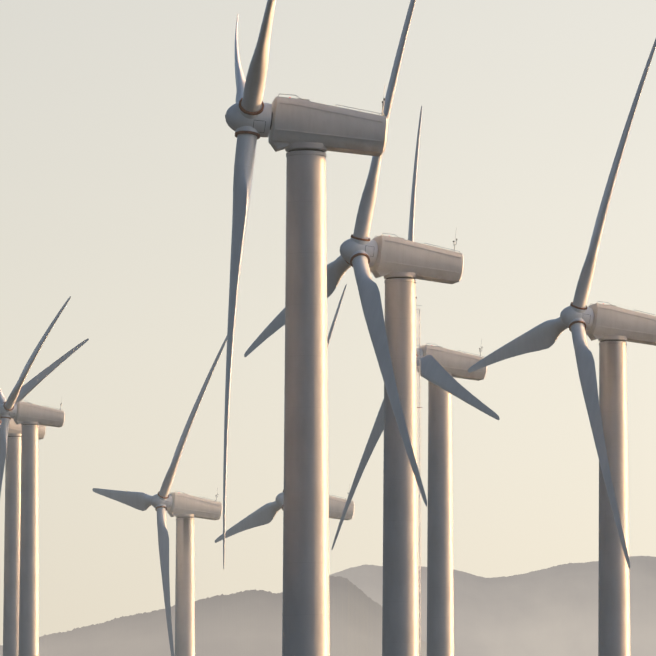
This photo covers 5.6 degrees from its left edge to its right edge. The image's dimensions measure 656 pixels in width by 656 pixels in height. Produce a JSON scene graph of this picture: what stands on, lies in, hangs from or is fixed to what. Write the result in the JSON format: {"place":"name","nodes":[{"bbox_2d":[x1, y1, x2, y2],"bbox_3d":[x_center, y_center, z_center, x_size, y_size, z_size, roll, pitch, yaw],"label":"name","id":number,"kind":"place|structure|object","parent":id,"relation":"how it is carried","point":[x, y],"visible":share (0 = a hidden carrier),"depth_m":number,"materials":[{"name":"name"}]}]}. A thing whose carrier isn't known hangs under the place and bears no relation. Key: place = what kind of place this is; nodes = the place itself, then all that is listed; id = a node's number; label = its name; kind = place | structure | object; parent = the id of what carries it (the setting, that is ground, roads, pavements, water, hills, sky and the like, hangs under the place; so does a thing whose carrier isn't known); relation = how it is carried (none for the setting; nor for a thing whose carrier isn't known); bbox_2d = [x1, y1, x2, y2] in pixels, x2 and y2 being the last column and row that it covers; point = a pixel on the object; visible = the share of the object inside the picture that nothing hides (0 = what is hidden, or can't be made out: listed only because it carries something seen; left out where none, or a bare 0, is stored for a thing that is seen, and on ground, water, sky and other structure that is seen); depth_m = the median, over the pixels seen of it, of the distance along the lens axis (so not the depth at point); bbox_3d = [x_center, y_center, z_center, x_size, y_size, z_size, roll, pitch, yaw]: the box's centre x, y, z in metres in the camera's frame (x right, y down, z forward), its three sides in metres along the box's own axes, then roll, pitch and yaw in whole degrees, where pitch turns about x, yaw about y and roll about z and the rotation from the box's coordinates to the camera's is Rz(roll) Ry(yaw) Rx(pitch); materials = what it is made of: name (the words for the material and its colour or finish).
{"place":"outdoors","nodes":[
{"label":"outdoors","id":0,"kind":"place"},
{"bbox_2d":[0,576,426,655],"bbox_3d":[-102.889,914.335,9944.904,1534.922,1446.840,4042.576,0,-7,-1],"label":"hill","id":1,"kind":"structure","parent":0,"point":[246,623],"depth_m":11693.25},
{"bbox_2d":[0,0,655,644],"label":"sky","id":2,"kind":"structure","parent":0,"point":[118,146],"materials":[{"name":"beige"}]},
{"bbox_2d":[281,556,655,655],"bbox_3d":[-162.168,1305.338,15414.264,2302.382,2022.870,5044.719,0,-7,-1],"label":"mountain","id":3,"kind":"structure","parent":0,"point":[552,611],"depth_m":17402.87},
{"bbox_3d":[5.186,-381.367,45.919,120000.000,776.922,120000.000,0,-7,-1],"label":"terrain","id":4,"kind":"structure","parent":0,"visible":0},
{"bbox_2d":[0,296,70,655],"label":"turbine","id":5,"kind":"object","parent":4,"relation":"on","point":[29,417],"visible":1,"depth_m":889.38,"materials":[{"name":"paint"}]},
{"bbox_2d":[0,339,88,655],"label":"turbine","id":6,"kind":"object","parent":4,"relation":"on","point":[12,552],"visible":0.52,"depth_m":932.97,"materials":[{"name":"paint"}]},
{"bbox_2d":[92,336,226,655],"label":"turbine","id":7,"kind":"object","parent":4,"relation":"on","point":[184,509],"visible":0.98,"depth_m":822.14,"materials":[{"name":"paint"}]},
{"bbox_2d":[215,284,354,542],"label":"turbine","id":8,"kind":"object","parent":4,"relation":"on","point":[264,514],"visible":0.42,"depth_m":759.85,"materials":[{"name":"paint"}]},
{"bbox_2d":[223,0,387,655],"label":"turbine","id":9,"kind":"object","parent":4,"relation":"on","point":[306,134],"visible":1,"depth_m":375.89,"materials":[{"name":"paint"}]},
{"bbox_2d":[244,0,463,655],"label":"turbine","id":10,"kind":"object","parent":4,"relation":"on","point":[399,264],"visible":0.96,"depth_m":479.89,"materials":[{"name":"paint"}]},
{"bbox_2d":[332,106,499,655],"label":"turbine","id":11,"kind":"object","parent":4,"relation":"on","point":[441,367],"visible":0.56,"depth_m":645.53,"materials":[{"name":"paint"}]},
{"bbox_2d":[416,297,421,655],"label":"lattice mast","id":12,"kind":"object","parent":4,"relation":"on","point":[419,407],"visible":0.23,"depth_m":556.96,"materials":[{"name":"metal"}]},
{"bbox_2d":[468,39,655,655],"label":"turbine","id":13,"kind":"object","parent":4,"relation":"on","point":[612,329],"visible":1,"depth_m":546.79,"materials":[{"name":"paint"}]}
]}

